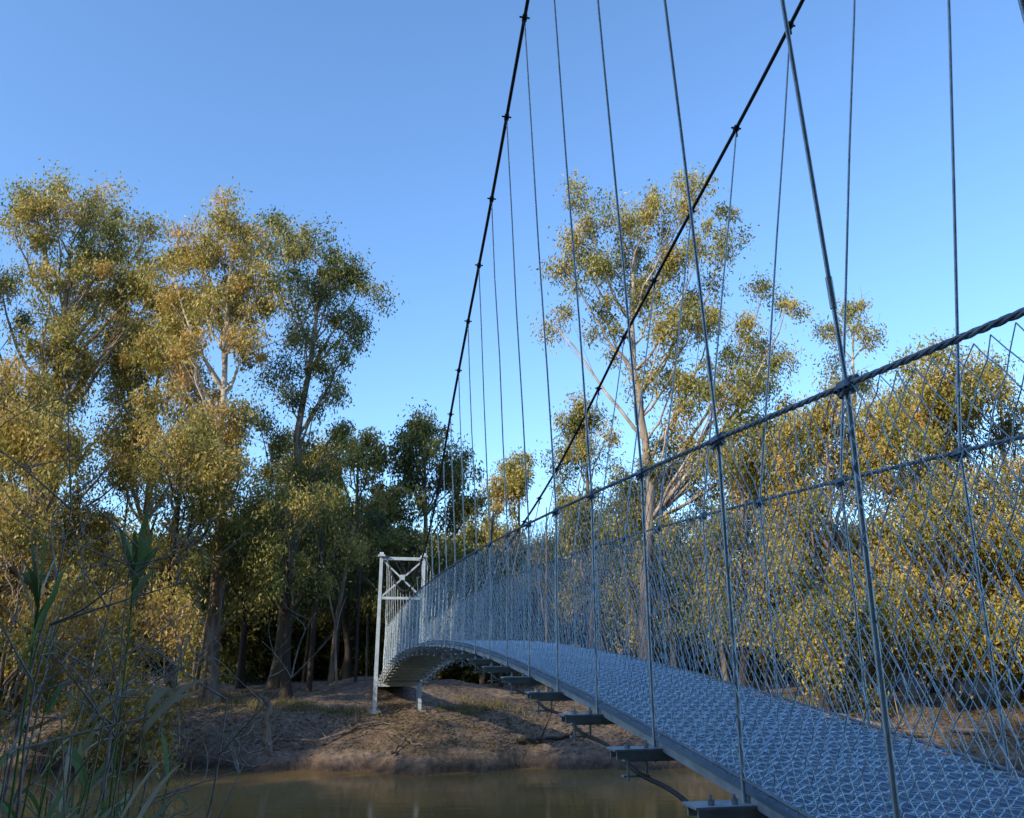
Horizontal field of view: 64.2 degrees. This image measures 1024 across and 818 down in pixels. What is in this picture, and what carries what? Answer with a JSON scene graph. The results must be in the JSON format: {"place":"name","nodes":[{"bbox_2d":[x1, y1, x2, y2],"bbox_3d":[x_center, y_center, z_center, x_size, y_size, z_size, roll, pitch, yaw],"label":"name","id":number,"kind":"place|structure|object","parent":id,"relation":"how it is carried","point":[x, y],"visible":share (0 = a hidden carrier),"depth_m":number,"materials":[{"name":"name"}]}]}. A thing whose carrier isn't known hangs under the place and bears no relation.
{"place":"outdoors","nodes":[
{"label":"outdoors","id":0,"kind":"place"},
{"bbox_2d":[0,660,1023,774],"bbox_3d":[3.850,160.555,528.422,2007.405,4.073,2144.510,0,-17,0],"label":"ground","id":1,"kind":"structure","parent":0,"point":[438,760],"depth_m":26.18,"materials":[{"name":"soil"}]},
{"bbox_2d":[0,735,13,752],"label":"reed plant","id":2,"kind":"object","parent":1,"relation":"on","point":[3,738],"visible":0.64,"depth_m":3.65,"materials":[{"name":"green plant"}]},
{"bbox_2d":[0,658,21,795],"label":"reed plant","id":3,"kind":"object","parent":1,"relation":"on","point":[9,727],"visible":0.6,"depth_m":4.39,"materials":[{"name":"green plant"}]},
{"bbox_2d":[0,743,28,766],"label":"reed plant","id":4,"kind":"object","parent":1,"relation":"on","point":[2,761],"visible":0.23,"depth_m":4.02,"materials":[{"name":"green plant"}]},
{"bbox_2d":[22,735,50,816],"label":"reed plant","id":5,"kind":"object","parent":1,"relation":"on","point":[34,801],"visible":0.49,"depth_m":4.49,"materials":[{"name":"green plant"}]},
{"bbox_2d":[0,347,72,600],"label":"riverbank tree","id":6,"kind":"object","parent":1,"relation":"on","point":[15,387],"visible":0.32,"depth_m":31.94,"materials":[{"name":"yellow plant"}]},
{"bbox_2d":[7,535,66,817],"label":"reed plant","id":7,"kind":"object","parent":1,"relation":"on","point":[31,577],"visible":0.99,"depth_m":3.15,"materials":[{"name":"green plant"}]},
{"bbox_2d":[2,790,74,817],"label":"reed plant","id":8,"kind":"object","parent":1,"relation":"on","point":[6,807],"visible":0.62,"depth_m":3.23,"materials":[{"name":"green plant"}]},
{"bbox_2d":[1,667,89,817],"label":"reed plant","id":9,"kind":"object","parent":1,"relation":"on","point":[52,701],"visible":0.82,"depth_m":3.26,"materials":[{"name":"green plant"}]},
{"bbox_2d":[38,738,69,817],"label":"reed plant","id":10,"kind":"object","parent":1,"relation":"on","point":[54,805],"visible":1,"depth_m":2.70,"materials":[{"name":"green plant"}]},
{"bbox_2d":[0,484,109,753],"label":"riverbank bush","id":11,"kind":"object","parent":1,"relation":"on","point":[17,533],"visible":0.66,"depth_m":24.64,"materials":[{"name":"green plant"}]},
{"bbox_2d":[0,467,119,809],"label":"dead shrub","id":12,"kind":"object","parent":1,"relation":"on","point":[79,714],"visible":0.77,"depth_m":4.19,"materials":[{"name":"brown wood"}]},
{"bbox_2d":[0,599,119,817],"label":"dead shrub","id":13,"kind":"object","parent":1,"relation":"on","point":[30,741],"visible":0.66,"depth_m":3.79,"materials":[{"name":"brown plant"}]},
{"bbox_2d":[57,719,70,817],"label":"reed plant","id":14,"kind":"object","parent":1,"relation":"on","point":[62,809],"visible":0.9,"depth_m":3.08,"materials":[{"name":"green plant"}]},
{"bbox_2d":[0,322,133,813],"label":"dead shrub","id":15,"kind":"object","parent":1,"relation":"on","point":[24,466],"visible":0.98,"depth_m":3.67,"materials":[{"name":"brown plant"}]},
{"bbox_2d":[0,609,147,817],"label":"dead shrub","id":16,"kind":"object","parent":1,"relation":"on","point":[12,750],"visible":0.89,"depth_m":3.27,"materials":[{"name":"brown wood"}]},
{"bbox_2d":[0,375,167,733],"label":"riverbank tree","id":17,"kind":"object","parent":1,"relation":"on","point":[30,439],"visible":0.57,"depth_m":27.91,"materials":[{"name":"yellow plant"}]},
{"bbox_2d":[38,683,136,816],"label":"reed plant","id":18,"kind":"object","parent":1,"relation":"on","point":[90,736],"visible":0.66,"depth_m":3.70,"materials":[{"name":"green plant"}]},
{"bbox_2d":[65,732,112,817],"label":"reed plant","id":19,"kind":"object","parent":1,"relation":"on","point":[75,772],"visible":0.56,"depth_m":3.55,"materials":[{"name":"green plant"}]},
{"bbox_2d":[44,662,137,817],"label":"reed plant","id":20,"kind":"object","parent":1,"relation":"on","point":[99,781],"visible":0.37,"depth_m":3.81,"materials":[{"name":"green plant"}]},
{"bbox_2d":[55,746,128,817],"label":"reed plant","id":21,"kind":"object","parent":1,"relation":"on","point":[77,762],"visible":0.74,"depth_m":3.48,"materials":[{"name":"green plant"}]},
{"bbox_2d":[82,715,105,817],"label":"reed plant","id":22,"kind":"object","parent":1,"relation":"on","point":[90,784],"visible":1,"depth_m":2.54,"materials":[{"name":"green plant"}]},
{"bbox_2d":[0,158,198,685],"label":"gum tree","id":23,"kind":"object","parent":1,"relation":"on","point":[30,207],"visible":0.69,"depth_m":38.41,"materials":[{"name":"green plant"}]},
{"bbox_2d":[94,802,118,817],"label":"reed plant","id":24,"kind":"object","parent":1,"relation":"on","point":[106,813],"visible":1,"depth_m":2.93,"materials":[{"name":"green plant"}]},
{"bbox_2d":[90,775,127,817],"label":"reed plant","id":25,"kind":"object","parent":1,"relation":"on","point":[101,814],"visible":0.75,"depth_m":3.23,"materials":[{"name":"green plant"}]},
{"bbox_2d":[0,622,218,817],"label":"dead shrub","id":26,"kind":"object","parent":1,"relation":"on","point":[92,752],"visible":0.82,"depth_m":3.15,"materials":[{"name":"brown plant"}]},
{"bbox_2d":[116,794,130,817],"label":"reed plant","id":27,"kind":"object","parent":1,"relation":"on","point":[123,799],"visible":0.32,"depth_m":3.97,"materials":[{"name":"green plant"}]},
{"bbox_2d":[0,474,251,817],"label":"dead shrub","id":28,"kind":"object","parent":1,"relation":"on","point":[25,747],"visible":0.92,"depth_m":3.08,"materials":[{"name":"brown wood"}]},
{"bbox_2d":[33,548,227,817],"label":"dead shrub","id":29,"kind":"object","parent":1,"relation":"on","point":[115,736],"visible":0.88,"depth_m":3.39,"materials":[{"name":"brown plant"}]},
{"bbox_2d":[97,731,163,817],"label":"reed plant","id":30,"kind":"object","parent":1,"relation":"on","point":[103,806],"visible":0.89,"depth_m":3.07,"materials":[{"name":"green plant"}]},
{"bbox_2d":[52,428,211,816],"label":"dead shrub","id":31,"kind":"object","parent":1,"relation":"on","point":[114,673],"visible":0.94,"depth_m":3.83,"materials":[{"name":"brown plant"}]},
{"bbox_2d":[51,561,212,777],"bbox_3d":[-11.114,7.937,24.182,4.771,6.864,3.905,-7,-18,22],"label":"riverbank bush","id":32,"kind":"object","parent":1,"relation":"on","point":[151,614],"visible":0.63,"depth_m":23.75,"materials":[{"name":"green plant"}]},
{"bbox_2d":[108,505,157,816],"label":"reed plant","id":33,"kind":"object","parent":1,"relation":"on","point":[142,553],"visible":0.81,"depth_m":3.93,"materials":[{"name":"green plant"}]},
{"bbox_2d":[105,745,160,770],"bbox_3d":[-11.378,10.735,25.022,2.146,1.640,1.704,-10,-19,30],"label":"tree root","id":34,"kind":"object","parent":1,"relation":"on","point":[127,763],"visible":0.18,"depth_m":24.66,"materials":[{"name":"brown plant"}]},
{"bbox_2d":[110,735,163,817],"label":"reed plant","id":35,"kind":"object","parent":1,"relation":"on","point":[135,792],"visible":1,"depth_m":2.48,"materials":[{"name":"green plant"}]},
{"bbox_2d":[7,633,295,817],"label":"dead shrub","id":36,"kind":"object","parent":1,"relation":"on","point":[160,779],"visible":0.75,"depth_m":4.27,"materials":[{"name":"wood"}]},
{"bbox_2d":[62,276,252,692],"bbox_3d":[-17.221,2.833,38.613,7.816,20.269,6.790,-14,-22,40],"label":"gum tree","id":37,"kind":"object","parent":1,"relation":"on","point":[122,420],"visible":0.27,"depth_m":38.03,"materials":[{"name":"green plant"}]},
{"bbox_2d":[135,732,189,817],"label":"reed plant","id":38,"kind":"object","parent":1,"relation":"on","point":[165,753],"visible":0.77,"depth_m":3.76,"materials":[{"name":"green plant"}]},
{"bbox_2d":[109,723,218,772],"bbox_3d":[-10.985,10.609,25.213,4.458,1.912,0.894,-7,-18,21],"label":"fallen log","id":39,"kind":"object","parent":1,"relation":"on","point":[141,757],"visible":0.23,"depth_m":25.07,"materials":[{"name":"wood"}]},
{"bbox_2d":[127,678,208,817],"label":"reed plant","id":40,"kind":"object","parent":1,"relation":"on","point":[169,701],"visible":1,"depth_m":2.71,"materials":[{"name":"green plant"}]},
{"bbox_2d":[97,394,262,705],"bbox_3d":[-12.558,5.078,30.952,5.376,12.151,5.867,6,-18,-19],"label":"riverbank tree","id":41,"kind":"object","parent":1,"relation":"on","point":[180,447],"visible":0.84,"depth_m":30.64,"materials":[{"name":"green plant"}]},
{"bbox_2d":[115,176,303,702],"bbox_3d":[-13.462,0.516,35.420,7.789,23.435,6.199,0,-17,0],"label":"gum tree","id":42,"kind":"object","parent":1,"relation":"on","point":[230,301],"visible":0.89,"depth_m":36.11,"materials":[{"name":"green plant"}]},
{"bbox_2d":[87,596,346,817],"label":"dead shrub","id":43,"kind":"object","parent":1,"relation":"on","point":[220,752],"visible":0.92,"depth_m":3.52,"materials":[{"name":"brown plant"}]},
{"bbox_2d":[150,466,342,688],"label":"riverbank tree","id":44,"kind":"object","parent":1,"relation":"on","point":[241,672],"visible":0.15,"depth_m":39.60,"materials":[{"name":"green plant"}]},
{"bbox_2d":[256,692,284,756],"bbox_3d":[-7.525,9.774,25.228,0.939,1.969,0.598,-10,-19,29],"label":"dead stump","id":45,"kind":"object","parent":1,"relation":"on","point":[269,735],"visible":0.89,"depth_m":25.09,"materials":[{"name":"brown wood"}]},
{"bbox_2d":[178,468,377,701],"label":"riverbank tree","id":46,"kind":"object","parent":1,"relation":"on","point":[260,556],"visible":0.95,"depth_m":31.89,"materials":[{"name":"green plant"}]},
{"bbox_2d":[235,421,350,680],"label":"gum tree","id":47,"kind":"object","parent":1,"relation":"on","point":[313,465],"visible":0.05,"depth_m":49.80,"materials":[{"name":"green plant"}]},
{"bbox_2d":[227,204,409,690],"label":"gum tree","id":48,"kind":"object","parent":1,"relation":"on","point":[347,275],"visible":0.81,"depth_m":40.38,"materials":[{"name":"green plant"}]},
{"bbox_2d":[272,705,392,741],"bbox_3d":[-5.643,10.055,25.895,3.813,1.372,1.688,0,-17,0],"label":"fallen branch","id":49,"kind":"object","parent":1,"relation":"on","point":[320,739],"visible":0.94,"depth_m":25.73,"materials":[{"name":"brown wood"}]},
{"bbox_2d":[275,481,416,678],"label":"riverbank tree","id":50,"kind":"object","parent":1,"relation":"on","point":[376,522],"visible":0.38,"depth_m":40.96,"materials":[{"name":"green plant"}]},
{"bbox_2d":[294,426,412,679],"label":"gum tree","id":51,"kind":"object","parent":1,"relation":"on","point":[377,456],"visible":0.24,"depth_m":47.91,"materials":[{"name":"green plant"}]},
{"bbox_2d":[334,513,473,648],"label":"riverbank tree","id":52,"kind":"object","parent":1,"relation":"on","point":[414,549],"visible":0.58,"depth_m":39.49,"materials":[{"name":"green plant"}]},
{"bbox_2d":[383,722,430,754],"bbox_3d":[-3.381,9.997,24.923,2.161,0.960,0.898,-10,-19,29],"label":"fallen branch","id":53,"kind":"object","parent":1,"relation":"on","point":[398,745],"visible":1,"depth_m":24.87,"materials":[{"name":"brown wood"}]},
{"bbox_2d":[353,397,500,630],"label":"gum tree","id":54,"kind":"object","parent":1,"relation":"on","point":[418,434],"visible":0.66,"depth_m":48.46,"materials":[{"name":"green plant"}]},
{"bbox_2d":[453,515,526,562],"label":"gum tree","id":55,"kind":"object","parent":1,"relation":"on","point":[470,537],"visible":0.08,"depth_m":61.36,"materials":[{"name":"green plant"}]},
{"bbox_2d":[5,476,1013,696],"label":"sapling trunks","id":56,"kind":"object","parent":1,"relation":"on","point":[307,674],"visible":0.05,"depth_m":37.11,"materials":[{"name":"brown plant"}]},
{"bbox_2d":[0,490,1023,684],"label":"distant forest","id":57,"kind":"object","parent":1,"relation":"on","point":[229,643],"visible":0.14,"depth_m":45.81,"materials":[{"name":"green plant"}]},
{"bbox_2d":[472,446,560,562],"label":"gum tree","id":58,"kind":"object","parent":1,"relation":"on","point":[515,483],"visible":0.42,"depth_m":59.47,"materials":[{"name":"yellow plant"}]},
{"bbox_2d":[10,675,1023,717],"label":"grass","id":59,"kind":"structure","parent":1,"relation":"on","point":[464,707],"depth_m":28.96,"materials":[{"name":"plant"}]},
{"bbox_2d":[516,701,588,743],"bbox_3d":[1.318,9.937,26.281,2.289,1.817,0.828,-3,-17,9],"label":"fallen log","id":60,"kind":"object","parent":1,"relation":"on","point":[533,740],"visible":0.75,"depth_m":26.10,"materials":[{"name":"brown wood"}]},
{"bbox_2d":[501,477,626,643],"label":"riverbank tree","id":61,"kind":"object","parent":1,"relation":"on","point":[558,493],"visible":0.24,"depth_m":43.10,"materials":[{"name":"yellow plant"}]},
{"bbox_2d":[527,383,634,651],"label":"gum tree","id":62,"kind":"object","parent":1,"relation":"on","point":[574,419],"visible":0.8,"depth_m":42.53,"materials":[{"name":"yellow plant"}]},
{"bbox_2d":[580,451,702,656],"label":"riverbank tree","id":63,"kind":"object","parent":1,"relation":"on","point":[637,503],"visible":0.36,"depth_m":38.19,"materials":[{"name":"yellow plant"}]},
{"bbox_2d":[527,162,821,661],"bbox_3d":[7.536,0.051,37.333,13.590,25.311,7.310,0,-17,0],"label":"gum tree","id":64,"kind":"object","parent":1,"relation":"on","point":[752,384],"visible":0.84,"depth_m":38.43,"materials":[{"name":"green plant"}]},
{"bbox_2d":[612,493,771,678],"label":"riverbank tree","id":65,"kind":"object","parent":1,"relation":"on","point":[700,507],"visible":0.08,"depth_m":40.30,"materials":[{"name":"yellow plant"}]},
{"bbox_2d":[367,0,1023,817],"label":"suspension footbridge","id":66,"kind":"object","parent":1,"relation":"on","point":[761,754],"visible":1,"depth_m":4.23,"materials":[{"name":"metal"}]},
{"bbox_2d":[642,406,823,691],"bbox_3d":[9.444,5.746,32.681,6.748,11.795,7.262,-12,-20,35],"label":"riverbank tree","id":67,"kind":"object","parent":1,"relation":"on","point":[752,467],"visible":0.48,"depth_m":32.44,"materials":[{"name":"green plant"}]},
{"bbox_2d":[733,410,907,692],"bbox_3d":[13.710,6.047,38.020,7.429,14.000,6.782,4,-17,-12],"label":"riverbank tree","id":68,"kind":"object","parent":1,"relation":"on","point":[808,682],"depth_m":37.29,"materials":[{"name":"green plant"}]},
{"bbox_2d":[747,535,922,718],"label":"riverbank tree","id":69,"kind":"object","parent":1,"relation":"on","point":[838,608],"visible":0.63,"depth_m":27.40,"materials":[{"name":"green plant"}]},
{"bbox_2d":[732,366,941,705],"bbox_3d":[11.958,4.671,31.091,7.277,12.936,6.385,11,-20,-33],"label":"riverbank tree","id":70,"kind":"object","parent":1,"relation":"on","point":[817,418],"visible":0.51,"depth_m":31.57,"materials":[{"name":"green plant"}]},
{"bbox_2d":[806,289,888,688],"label":"gum tree","id":71,"kind":"object","parent":1,"relation":"on","point":[849,319],"visible":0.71,"depth_m":42.60,"materials":[{"name":"green plant"}]},
{"bbox_2d":[811,692,925,733],"bbox_3d":[11.131,9.693,26.197,3.639,1.308,1.354,-10,-19,30],"label":"fallen log","id":72,"kind":"object","parent":1,"relation":"on","point":[899,728],"visible":0.38,"depth_m":25.99,"materials":[{"name":"brown wood"}]},
{"bbox_2d":[836,378,992,693],"bbox_3d":[18.806,5.411,37.935,7.467,15.199,6.612,0,-17,0],"label":"riverbank tree","id":73,"kind":"object","parent":1,"relation":"on","point":[932,690],"visible":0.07,"depth_m":37.58,"materials":[{"name":"green plant"}]},
{"bbox_2d":[820,326,1023,711],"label":"riverbank tree","id":74,"kind":"object","parent":1,"relation":"on","point":[946,392],"visible":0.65,"depth_m":29.20,"materials":[{"name":"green plant"}]},
{"bbox_2d":[893,341,1023,702],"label":"riverbank tree","id":75,"kind":"object","parent":1,"relation":"on","point":[996,374],"visible":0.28,"depth_m":31.47,"materials":[{"name":"green plant"}]},
{"bbox_2d":[948,512,1023,681],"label":"riverbank tree","id":76,"kind":"object","parent":1,"relation":"on","point":[1012,630],"visible":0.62,"depth_m":27.29,"materials":[{"name":"green plant"}]},
{"bbox_2d":[948,704,1023,739],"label":"fallen branch","id":77,"kind":"object","parent":1,"relation":"on","point":[986,731],"visible":0.75,"depth_m":25.73,"materials":[{"name":"brown wood"}]},
{"bbox_2d":[0,767,1023,817],"bbox_3d":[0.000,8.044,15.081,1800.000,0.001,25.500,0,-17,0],"label":"river water","id":78,"kind":"structure","parent":0,"point":[553,793],"depth_m":20.52,"materials":[{"name":"brown liquid"}]},
{"bbox_2d":[0,0,1023,563],"label":"sky","id":79,"kind":"structure","parent":0,"point":[384,118],"materials":[{"name":"blue"}]}
]}

